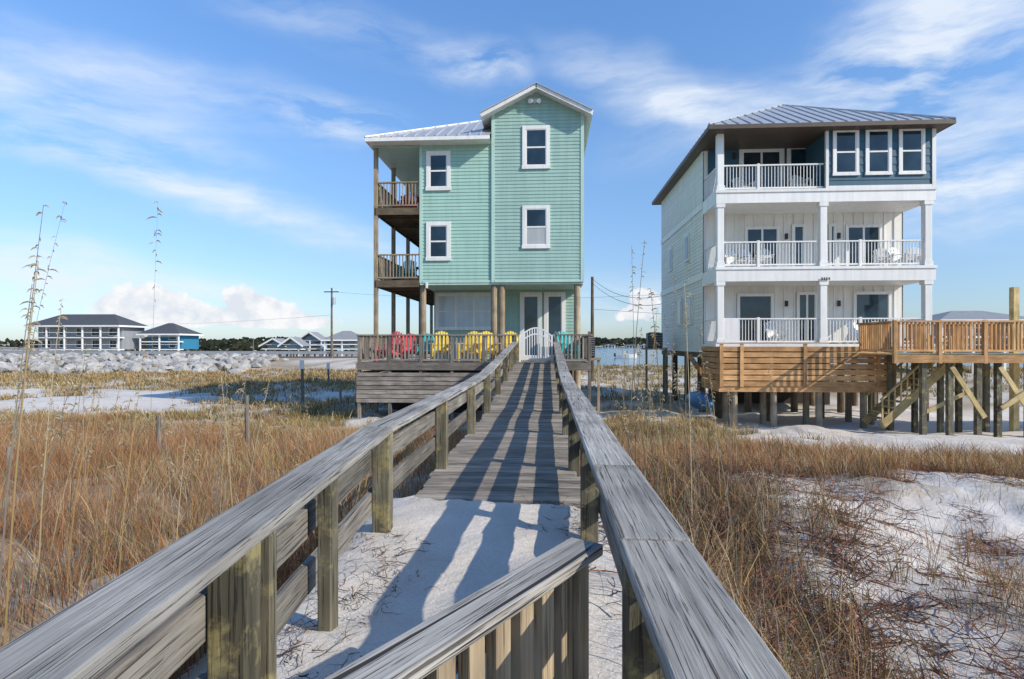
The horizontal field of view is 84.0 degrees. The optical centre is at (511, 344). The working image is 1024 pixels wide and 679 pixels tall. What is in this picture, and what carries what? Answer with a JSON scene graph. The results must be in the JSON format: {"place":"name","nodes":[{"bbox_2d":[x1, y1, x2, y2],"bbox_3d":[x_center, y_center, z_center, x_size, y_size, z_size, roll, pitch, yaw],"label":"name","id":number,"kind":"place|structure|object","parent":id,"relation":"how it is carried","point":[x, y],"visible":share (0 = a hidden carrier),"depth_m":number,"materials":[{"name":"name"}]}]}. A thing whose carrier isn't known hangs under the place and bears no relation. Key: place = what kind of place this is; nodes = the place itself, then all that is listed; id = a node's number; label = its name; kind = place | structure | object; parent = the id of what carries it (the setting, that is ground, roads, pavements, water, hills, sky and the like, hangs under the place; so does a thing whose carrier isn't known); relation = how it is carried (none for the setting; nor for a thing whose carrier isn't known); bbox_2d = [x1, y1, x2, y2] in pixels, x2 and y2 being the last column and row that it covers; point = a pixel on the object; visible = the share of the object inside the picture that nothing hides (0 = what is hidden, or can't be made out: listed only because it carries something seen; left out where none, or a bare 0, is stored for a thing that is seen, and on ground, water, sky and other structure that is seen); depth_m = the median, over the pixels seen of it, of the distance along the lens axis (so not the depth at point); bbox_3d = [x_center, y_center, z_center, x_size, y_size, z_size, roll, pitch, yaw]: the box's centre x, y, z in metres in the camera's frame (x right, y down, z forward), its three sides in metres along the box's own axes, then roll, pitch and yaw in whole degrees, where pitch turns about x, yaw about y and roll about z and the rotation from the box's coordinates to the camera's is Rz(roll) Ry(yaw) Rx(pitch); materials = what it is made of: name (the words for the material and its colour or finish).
{"place":"outdoors","nodes":[
{"label":"outdoors","id":0,"kind":"place"},
{"bbox_2d":[30,337,123,349],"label":"porch floor","id":1,"kind":"structure","parent":0,"point":[80,337],"depth_m":105.60,"materials":[{"name":"white paint"}]},
{"bbox_2d":[38,327,144,348],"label":"walls","id":2,"kind":"structure","parent":1,"relation":"on","point":[130,340],"depth_m":107.40,"materials":[{"name":"grey"}]},
{"bbox_2d":[41,328,116,347],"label":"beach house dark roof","id":3,"kind":"structure","parent":2,"relation":"attached to","point":[92,334],"depth_m":107.15,"materials":[{"name":"white paint"}]},
{"bbox_2d":[42,328,116,346],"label":"window glass","id":4,"kind":"structure","parent":3,"relation":"in","point":[77,329],"depth_m":107.15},
{"bbox_2d":[24,325,148,327],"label":"fascia","id":5,"kind":"structure","parent":2,"relation":"attached to","point":[88,326],"depth_m":105.32,"materials":[{"name":"white paint"}]},
{"bbox_2d":[27,314,146,325],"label":"roof","id":6,"kind":"structure","parent":2,"relation":"on","point":[94,319],"depth_m":107.30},
{"bbox_2d":[140,341,183,349],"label":"porch floor","id":7,"kind":"structure","parent":0,"point":[161,341],"depth_m":108.81,"materials":[{"name":"white paint"}]},
{"bbox_2d":[148,335,198,348],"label":"walls","id":8,"kind":"structure","parent":7,"relation":"on","point":[190,342],"depth_m":110.60,"materials":[{"name":"teal"}]},
{"bbox_2d":[136,323,200,333],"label":"roof","id":9,"kind":"structure","parent":8,"relation":"on","point":[170,328],"depth_m":110.08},
{"bbox_2d":[373,146,418,196],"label":"balcony ceiling","id":10,"kind":"structure","parent":0,"point":[403,161],"depth_m":23.86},
{"bbox_2d":[367,139,490,195],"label":"soffit","id":11,"kind":"structure","parent":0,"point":[438,142],"depth_m":21.99,"materials":[{"name":"white paint"}]},
{"bbox_2d":[365,135,489,191],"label":"fascia","id":12,"kind":"structure","parent":11,"relation":"on","point":[427,138],"depth_m":21.60,"materials":[{"name":"white paint"}]},
{"bbox_2d":[420,282,582,290],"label":"porch ceiling","id":13,"kind":"structure","parent":0,"point":[508,286],"depth_m":22.81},
{"bbox_2d":[0,344,1023,678],"bbox_3d":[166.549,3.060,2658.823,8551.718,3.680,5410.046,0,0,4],"label":"ground","id":14,"kind":"structure","parent":0,"point":[466,548],"depth_m":4.51,"materials":[{"name":"sand"}]},
{"bbox_2d":[27,327,118,354],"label":"columns","id":15,"kind":"structure","parent":14,"relation":"on","point":[81,338],"depth_m":105.56,"materials":[{"name":"white paint"}]},
{"bbox_2d":[0,351,288,373],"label":"riprap rocks","id":16,"kind":"object","parent":14,"relation":"on","point":[43,361],"visible":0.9,"depth_m":63.09,"materials":[{"name":"stone"}]},
{"bbox_2d":[0,201,311,644],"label":"sea oats","id":17,"kind":"object","parent":14,"relation":"on","point":[24,378],"visible":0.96,"depth_m":3.62,"materials":[{"name":"beige plant"}]},
{"bbox_2d":[0,366,387,424],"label":"dune grass","id":18,"kind":"structure","parent":14,"relation":"on","point":[310,376],"depth_m":37.29,"materials":[{"name":"plant"}]},
{"bbox_2d":[0,351,410,357],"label":"guard rail","id":19,"kind":"object","parent":14,"relation":"on","point":[279,353],"visible":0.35,"depth_m":77.90,"materials":[{"name":"metal"}]},
{"bbox_2d":[0,336,433,354],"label":"distant tree line","id":20,"kind":"object","parent":14,"relation":"on","point":[210,345],"visible":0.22,"depth_m":161.22,"materials":[{"name":"green plant"}]},
{"bbox_2d":[0,404,466,678],"bbox_3d":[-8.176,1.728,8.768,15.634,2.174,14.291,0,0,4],"label":"bluestem grass","id":21,"kind":"structure","parent":14,"relation":"on","point":[134,483],"depth_m":7.80,"materials":[{"name":"plant"}]},
{"bbox_2d":[25,406,478,474],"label":"dune grass","id":22,"kind":"structure","parent":14,"relation":"on","point":[318,423],"depth_m":18.28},
{"bbox_2d":[0,342,790,678],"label":"boardwalk","id":23,"kind":"structure","parent":14,"relation":"on","point":[540,432],"depth_m":1.62,"materials":[{"name":"grey wood"}]},
{"bbox_2d":[374,148,432,411],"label":"balcony posts","id":24,"kind":"object","parent":14,"relation":"on","point":[393,251],"visible":0.34,"depth_m":24.89,"materials":[{"name":"wood"}]},
{"bbox_2d":[377,181,418,279],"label":"balcony railings","id":25,"kind":"object","parent":24,"relation":"attached to","point":[386,199],"visible":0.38,"depth_m":22.36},
{"bbox_2d":[375,207,433,305],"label":"balcony joists","id":26,"kind":"object","parent":24,"relation":"attached to","point":[404,222],"visible":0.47,"depth_m":23.51,"materials":[{"name":"wood"}]},
{"bbox_2d":[277,490,610,678],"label":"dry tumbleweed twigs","id":27,"kind":"object","parent":14,"relation":"on","point":[339,603],"visible":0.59,"depth_m":2.87,"materials":[{"name":"brown plant"}]},
{"bbox_2d":[357,331,590,419],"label":"deck posts","id":28,"kind":"object","parent":14,"relation":"on","point":[451,361],"visible":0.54,"depth_m":20.13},
{"bbox_2d":[355,370,502,402],"bbox_3d":[-2.713,1.545,22.394,5.491,1.060,4.635,0,0,4],"label":"deck skirt","id":29,"kind":"object","parent":28,"relation":"attached to","point":[366,380],"visible":0.72,"depth_m":20.14,"materials":[{"name":"grey wood"}]},
{"bbox_2d":[355,363,590,370],"bbox_3d":[-1.269,0.792,22.346,8.340,0.255,4.750,0,0,4],"label":"deck rim","id":30,"kind":"object","parent":28,"relation":"attached to","point":[455,366],"visible":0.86,"depth_m":20.05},
{"bbox_2d":[361,360,587,362],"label":"deck boards","id":31,"kind":"object","parent":30,"relation":"on","point":[535,361],"visible":0.48,"depth_m":21.55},
{"bbox_2d":[454,331,481,361],"bbox_3d":[-1.571,0.068,21.375,0.874,1.144,1.150,0,0,12],"label":"adirondack chair","id":32,"kind":"object","parent":31,"relation":"on","point":[474,332],"visible":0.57,"depth_m":21.61,"materials":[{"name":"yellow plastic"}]},
{"bbox_2d":[434,290,573,358],"bbox_3d":[-0.292,-0.825,24.354,6.161,2.970,0.019,0,0,4],"label":"porch wall siding","id":33,"kind":"object","parent":31,"relation":"on","point":[512,310],"visible":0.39,"depth_m":24.34,"materials":[{"name":"wood"}]},
{"bbox_2d":[435,292,490,329],"bbox_3d":[-2.032,-1.406,24.428,2.590,1.618,0.070,0,0,4],"label":"porch window trim","id":34,"kind":"structure","parent":33,"relation":"attached to","point":[436,305],"depth_m":24.43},
{"bbox_2d":[438,295,490,327],"bbox_3d":[-2.032,-1.405,24.432,2.330,1.400,0.018,0,0,4],"label":"porch window sash","id":35,"kind":"object","parent":34,"relation":"in","point":[456,311],"visible":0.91,"depth_m":24.44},
{"bbox_2d":[439,296,490,326],"bbox_3d":[-2.031,-1.405,24.442,2.330,1.400,0.006,0,0,4],"label":"porch window glass","id":36,"kind":"object","parent":35,"relation":"in","point":[464,303],"visible":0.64,"depth_m":24.44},
{"bbox_2d":[520,292,565,359],"bbox_3d":[1.306,-0.777,24.221,1.990,2.875,0.070,0,0,4],"label":"porch door trim","id":37,"kind":"structure","parent":33,"relation":"attached to","point":[539,294],"depth_m":24.21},
{"bbox_2d":[524,297,560,354],"bbox_3d":[1.306,-0.771,24.235,1.630,2.567,0.006,0,0,4],"label":"porch door glass","id":38,"kind":"object","parent":37,"relation":"in","point":[530,312],"visible":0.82,"depth_m":24.25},
{"bbox_2d":[356,334,592,360],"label":"deck railings","id":39,"kind":"object","parent":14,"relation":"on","point":[368,349],"visible":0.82,"depth_m":20.11,"materials":[{"name":"wood"}]},
{"bbox_2d":[519,327,552,361],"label":"white garden gate","id":40,"kind":"structure","parent":39,"relation":"on","point":[534,358],"depth_m":20.32,"materials":[{"name":"paint"}]},
{"bbox_2d":[392,370,571,412],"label":"underdeck shade wall","id":41,"kind":"structure","parent":14,"relation":"on","point":[400,406],"depth_m":23.45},
{"bbox_2d":[420,284,580,415],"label":"round piles","id":42,"kind":"object","parent":14,"relation":"on","point":[577,330],"visible":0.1,"depth_m":22.11,"materials":[{"name":"beige wood"}]},
{"bbox_2d":[199,336,905,346],"bbox_3d":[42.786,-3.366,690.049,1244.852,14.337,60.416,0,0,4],"label":"distant tree line","id":43,"kind":"object","parent":14,"relation":"on","point":[599,341],"visible":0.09,"depth_m":679.73,"materials":[{"name":"green plant"}]},
{"bbox_2d":[572,337,600,414],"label":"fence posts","id":44,"kind":"object","parent":14,"relation":"on","point":[593,357],"visible":0.34,"depth_m":22.68,"materials":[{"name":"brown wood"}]},
{"bbox_2d":[591,277,593,380],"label":"utility pole","id":45,"kind":"object","parent":14,"relation":"on","point":[592,321],"visible":0.66,"depth_m":45.57,"materials":[{"name":"brown wood"}]},
{"bbox_2d":[641,332,667,398],"bbox_3d":[7.633,1.335,30.486,1.200,3.930,1.200,0,0,4],"label":"air conditioner","id":46,"kind":"object","parent":14,"relation":"on","point":[650,340],"visible":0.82,"depth_m":30.02,"materials":[{"name":"black metal"}]},
{"bbox_2d":[614,240,777,571],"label":"sea oats","id":47,"kind":"object","parent":14,"relation":"on","point":[649,403],"visible":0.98,"depth_m":5.19,"materials":[{"name":"beige plant"}]},
{"bbox_2d":[686,391,713,409],"bbox_3d":[7.257,2.170,21.993,0.828,0.690,3.000,0,0,4],"label":"kayak","id":48,"kind":"object","parent":14,"relation":"on","point":[695,401],"visible":0.85,"depth_m":21.26,"materials":[{"name":"blue plastic"}]},
{"bbox_2d":[708,362,829,403],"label":"enclosure wall","id":49,"kind":"structure","parent":14,"relation":"on","point":[783,397],"depth_m":28.23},
{"bbox_2d":[663,351,928,421],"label":"foundation piles","id":50,"kind":"object","parent":14,"relation":"on","point":[717,397],"visible":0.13,"depth_m":24.88,"materials":[{"name":"brown wood"}]},
{"bbox_2d":[662,350,886,357],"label":"floor beams","id":51,"kind":"structure","parent":50,"relation":"on","point":[684,353],"depth_m":26.70,"materials":[{"name":"brown wood"}]},
{"bbox_2d":[661,151,902,351],"bbox_3d":[12.616,-4.072,28.623,8.291,8.844,8.900,0,0,4],"label":"side siding","id":52,"kind":"object","parent":51,"relation":"on","point":[682,200],"visible":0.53,"depth_m":27.91,"materials":[{"name":"white paint"}]},
{"bbox_2d":[668,233,692,325],"bbox_3d":[8.452,-3.067,28.681,0.070,4.335,5.100,0,0,4],"label":"side window trim","id":53,"kind":"structure","parent":52,"relation":"attached to","point":[690,295],"depth_m":26.98,"materials":[{"name":"white paint"}]},
{"bbox_2d":[668,236,690,323],"bbox_3d":[8.411,-3.067,28.684,0.009,4.095,4.860,0,0,4],"label":"side window glass","id":54,"kind":"object","parent":53,"relation":"attached to","point":[688,299],"visible":0.96,"depth_m":27.24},
{"bbox_2d":[661,203,701,295],"bbox_3d":[8.462,-4.427,28.891,0.025,3.285,8.880,0,0,4],"label":"floor band side","id":55,"kind":"object","parent":52,"relation":"attached to","point":[671,233],"visible":1,"depth_m":27.76,"materials":[{"name":"white paint"}]},
{"bbox_2d":[703,151,901,343],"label":"wall","id":56,"kind":"structure","parent":51,"relation":"on","point":[789,290],"depth_m":24.23,"materials":[{"name":"white paint"}]},
{"bbox_2d":[708,149,786,195],"bbox_3d":[10.443,-7.287,24.299,4.047,2.415,0.038,0,0,4],"label":"navy recess","id":57,"kind":"object","parent":56,"relation":"attached to","point":[728,158],"visible":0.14,"depth_m":24.35,"materials":[{"name":"paint"}]},
{"bbox_2d":[705,212,894,343],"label":"battens","id":58,"kind":"object","parent":56,"relation":"attached to","point":[784,265],"visible":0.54,"depth_m":24.18,"materials":[{"name":"white paint"}]},
{"bbox_2d":[653,124,951,204],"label":"soffit","id":59,"kind":"structure","parent":56,"relation":"on","point":[771,138],"depth_m":22.86,"materials":[{"name":"wood"}]},
{"bbox_2d":[653,104,956,199],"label":"roof seams","id":60,"kind":"object","parent":56,"relation":"on","point":[876,112],"visible":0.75,"depth_m":22.88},
{"bbox_2d":[663,105,950,186],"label":"roof","id":61,"kind":"structure","parent":56,"relation":"on","point":[751,120],"depth_m":22.77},
{"bbox_2d":[652,119,955,204],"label":"fascia","id":62,"kind":"structure","parent":61,"relation":"attached to","point":[828,124],"depth_m":21.70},
{"bbox_2d":[737,148,890,342],"bbox_3d":[12.782,-4.244,24.089,6.369,8.428,0.070,0,0,4],"label":"patio door trim","id":63,"kind":"structure","parent":56,"relation":"attached to","point":[741,151],"depth_m":24.12,"materials":[{"name":"wood"}]},
{"bbox_2d":[739,148,888,340],"bbox_3d":[12.783,-4.220,24.095,6.149,8.196,0.015,0,0,4],"label":"patio door sash","id":64,"kind":"object","parent":63,"relation":"in","point":[803,253],"visible":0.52,"depth_m":24.12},
{"bbox_2d":[740,149,887,339],"bbox_3d":[12.783,-4.220,24.103,6.149,8.196,0.006,0,0,4],"label":"patio door glass","id":65,"kind":"object","parent":64,"relation":"in","point":[872,305],"visible":0.56,"depth_m":24.15,"materials":[{"name":"glass"}]},
{"bbox_2d":[702,189,935,348],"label":"floor bands","id":66,"kind":"object","parent":50,"relation":"on","point":[867,201],"visible":0.71,"depth_m":22.33,"materials":[{"name":"white paint"}]},
{"bbox_2d":[756,163,861,342],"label":"rail posts","id":67,"kind":"object","parent":66,"relation":"on","point":[758,255],"visible":0.83,"depth_m":22.43,"materials":[{"name":"white paint"}]},
{"bbox_2d":[705,163,923,341],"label":"porch railings","id":68,"kind":"object","parent":66,"relation":"on","point":[712,176],"visible":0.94,"depth_m":22.39,"materials":[{"name":"wood"}]},
{"bbox_2d":[724,319,738,342],"bbox_3d":[8.633,-0.510,22.478,0.655,0.980,0.040,0,0,4],"label":"privacy panel","id":69,"kind":"object","parent":68,"relation":"attached to","point":[731,330],"visible":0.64,"depth_m":22.46,"materials":[{"name":"white paint"}]},
{"bbox_2d":[805,134,824,187],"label":"navy walls","id":70,"kind":"structure","parent":66,"relation":"on","point":[814,151],"depth_m":23.05,"materials":[{"name":"paint"}]},
{"bbox_2d":[829,129,931,185],"bbox_3d":[14.307,-7.290,22.064,3.904,2.400,0.019,0,0,4],"label":"navy siding","id":71,"kind":"object","parent":70,"relation":"attached to","point":[862,178],"visible":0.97,"depth_m":22.05,"materials":[{"name":"paint"}]},
{"bbox_2d":[832,129,925,175],"bbox_3d":[14.228,-7.475,22.036,3.484,1.831,0.070,0,0,4],"label":"window trim","id":72,"kind":"structure","parent":71,"relation":"attached to","point":[867,172],"depth_m":22.02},
{"bbox_2d":[836,130,921,172],"bbox_3d":[14.228,-7.474,22.040,3.224,1.613,0.018,0,0,4],"label":"window sash","id":73,"kind":"object","parent":72,"relation":"in","point":[877,151],"depth_m":22.04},
{"bbox_2d":[837,131,920,171],"bbox_3d":[14.229,-7.474,22.050,3.224,1.613,0.006,0,0,4],"label":"window glass","id":74,"kind":"object","parent":73,"relation":"in","point":[878,142],"visible":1,"depth_m":22.05,"materials":[{"name":"glass"}]},
{"bbox_2d":[825,128,935,187],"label":"corner boards","id":75,"kind":"object","parent":70,"relation":"attached to","point":[933,158],"visible":0.64,"depth_m":21.91,"materials":[{"name":"white paint"}]},
{"bbox_2d":[829,184,931,187],"bbox_3d":[14.281,-6.126,22.048,3.854,0.088,0.040,0,0,4],"label":"base board","id":76,"kind":"object","parent":75,"relation":"attached to","point":[906,185],"visible":1,"depth_m":22.03,"materials":[{"name":"white paint"}]},
{"bbox_2d":[716,134,931,338],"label":"porch posts","id":77,"kind":"object","parent":66,"relation":"on","point":[926,254],"visible":0.64,"depth_m":22.22,"materials":[{"name":"wood"}]},
{"bbox_2d":[714,185,933,343],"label":"post caps","id":78,"kind":"object","parent":77,"relation":"attached to","point":[821,263],"visible":0.81,"depth_m":22.20,"materials":[{"name":"white paint"}]},
{"bbox_2d":[716,186,937,346],"bbox_3d":[12.216,-2.990,22.165,8.371,6.180,0.038,0,0,4],"label":"floor band lip","id":79,"kind":"object","parent":66,"relation":"attached to","point":[820,267],"visible":0.86,"depth_m":22.16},
{"bbox_2d":[571,438,1023,678],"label":"dune shrub","id":80,"kind":"object","parent":14,"relation":"on","point":[827,631],"visible":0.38,"depth_m":4.23,"materials":[{"name":"brown plant"}]},
{"bbox_2d":[582,425,1023,678],"bbox_3d":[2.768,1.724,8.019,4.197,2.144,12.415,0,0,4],"label":"golden dune grass","id":81,"kind":"structure","parent":14,"relation":"on","point":[823,671],"depth_m":4.66,"materials":[{"name":"plant"}]},
{"bbox_2d":[722,392,886,428],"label":"deck piles","id":82,"kind":"object","parent":14,"relation":"on","point":[773,407],"visible":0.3,"depth_m":20.91,"materials":[{"name":"beige wood"}]},
{"bbox_2d":[702,382,886,392],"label":"deck","id":83,"kind":"structure","parent":82,"relation":"on","point":[794,389],"depth_m":20.04,"materials":[{"name":"brown wood"}]},
{"bbox_2d":[701,346,891,386],"bbox_3d":[10.412,0.788,21.080,6.054,1.400,2.230,0,0,4],"label":"slatted deck screen","id":84,"kind":"object","parent":83,"relation":"on","point":[786,381],"visible":0.88,"depth_m":20.00,"materials":[{"name":"brown wood"}]},
{"bbox_2d":[720,344,895,387],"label":"screen posts","id":85,"kind":"object","parent":83,"relation":"on","point":[878,371],"visible":0.81,"depth_m":19.93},
{"bbox_2d":[619,428,1023,484],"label":"golden dune grass","id":86,"kind":"structure","parent":14,"relation":"on","point":[862,455],"depth_m":9.52,"materials":[{"name":"plant"}]},
{"bbox_2d":[633,444,1023,678],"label":"creeping vine","id":87,"kind":"object","parent":14,"relation":"on","point":[982,543],"visible":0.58,"depth_m":5.49,"materials":[{"name":"brown plant"}]},
{"bbox_2d":[856,287,1023,437],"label":"cedar boardwalk","id":88,"kind":"structure","parent":14,"relation":"on","point":[880,336],"depth_m":17.95,"materials":[{"name":"brown wood"}]},
{"bbox_2d":[0,0,1023,343],"label":"sky","id":89,"kind":"structure","parent":0,"point":[246,123],"materials":[{"name":"blue"}]},
{"bbox_2d":[24,347,1023,366],"bbox_3d":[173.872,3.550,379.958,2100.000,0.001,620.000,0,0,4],"label":"lagoon water","id":90,"kind":"structure","parent":0,"point":[606,356],"depth_m":139.79,"materials":[{"name":"blue liquid"}]},
{"bbox_2d":[527,228,544,243],"bbox_3d":[0.930,-4.167,21.913,0.780,0.699,0.006,0,0,4],"label":"window blind","id":91,"kind":"object","parent":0,"point":[535,235],"depth_m":21.91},
{"bbox_2d":[601,410,846,451],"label":"golden dune grass","id":92,"kind":"structure","parent":0,"point":[618,426],"depth_m":16.70,"materials":[{"name":"plant"}]},
{"bbox_2d":[581,363,1022,417],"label":"dune grass","id":93,"kind":"structure","parent":0,"point":[692,367],"depth_m":46.17,"materials":[{"name":"plant"}]},
{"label":"piles","id":94,"kind":"object","parent":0,"visible":0},
{"bbox_2d":[907,324,1008,352],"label":"walls","id":95,"kind":"structure","parent":94,"relation":"on","point":[964,341],"depth_m":61.10,"materials":[{"name":"grey"}]},
{"bbox_2d":[905,311,1023,320],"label":"roof","id":96,"kind":"structure","parent":95,"relation":"on","point":[968,315],"depth_m":60.76,"materials":[{"name":"grey"}]},
{"bbox_3d":[-0.022,-0.626,28.708,6.161,3.371,8.697,0,0,4],"label":"porch","id":97,"kind":"object","parent":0,"visible":0},
{"bbox_2d":[491,281,580,282],"bbox_3d":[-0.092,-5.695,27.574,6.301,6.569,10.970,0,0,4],"label":"beam","id":98,"kind":"structure","parent":97,"relation":"on","point":[515,282],"depth_m":22.25,"materials":[{"name":"teal paint"}]},
{"bbox_2d":[367,121,490,137],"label":"roof","id":99,"kind":"structure","parent":98,"relation":"on","point":[479,127],"depth_m":22.57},
{"bbox_2d":[364,120,483,137],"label":"roof seams","id":100,"kind":"object","parent":99,"relation":"attached to","point":[420,129],"visible":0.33,"depth_m":22.73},
{"bbox_2d":[426,125,549,260],"bbox_3d":[-0.948,-5.840,22.036,4.863,5.172,0.110,0,0,4],"label":"window trim","id":101,"kind":"structure","parent":98,"relation":"attached to","point":[448,188],"depth_m":21.92,"materials":[{"name":"wood"}]},
{"bbox_2d":[430,129,545,256],"bbox_3d":[-0.947,-5.836,22.040,4.543,4.900,0.058,0,0,4],"label":"window sash","id":102,"kind":"object","parent":101,"relation":"in","point":[526,209],"depth_m":21.92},
{"bbox_2d":[431,130,544,255],"bbox_3d":[-0.947,-5.836,22.050,4.543,4.900,0.046,0,0,4],"label":"window glass","id":103,"kind":"object","parent":102,"relation":"in","point":[534,156],"visible":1,"depth_m":21.93,"materials":[{"name":"glass"}]},
{"bbox_2d":[419,113,583,282],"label":"corner trim","id":104,"kind":"structure","parent":98,"relation":"attached to","point":[493,201],"depth_m":22.01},
{"bbox_2d":[422,279,579,282],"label":"band trim","id":105,"kind":"structure","parent":104,"relation":"attached to","point":[487,281],"depth_m":22.05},
{"bbox_2d":[482,88,590,149],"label":"tower soffit","id":106,"kind":"structure","parent":98,"relation":"on","point":[487,119],"depth_m":21.85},
{"bbox_3d":[1.115,-9.320,24.653,4.242,1.065,6.250,0,0,4],"label":"tower roof","id":107,"kind":"object","parent":106,"relation":"on","visible":0},
{"bbox_2d":[480,84,593,155],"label":"rake trim","id":108,"kind":"structure","parent":107,"relation":"attached to","point":[529,89],"depth_m":21.51,"materials":[{"name":"white paint"}]},
{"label":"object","id":109,"kind":"object","parent":98,"relation":"attached to","visible":0},
{"bbox_2d":[422,138,490,280],"bbox_3d":[-2.186,-5.215,22.168,2.852,5.609,0.019,0,0,4],"label":"siding","id":110,"kind":"object","parent":109,"relation":"attached to","point":[463,206],"visible":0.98,"depth_m":22.15,"materials":[{"name":"teal paint"}]},
{"bbox_2d":[495,92,580,280],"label":"siding tower","id":111,"kind":"structure","parent":109,"relation":"attached to","point":[556,186],"depth_m":21.92,"materials":[{"name":"teal paint"}]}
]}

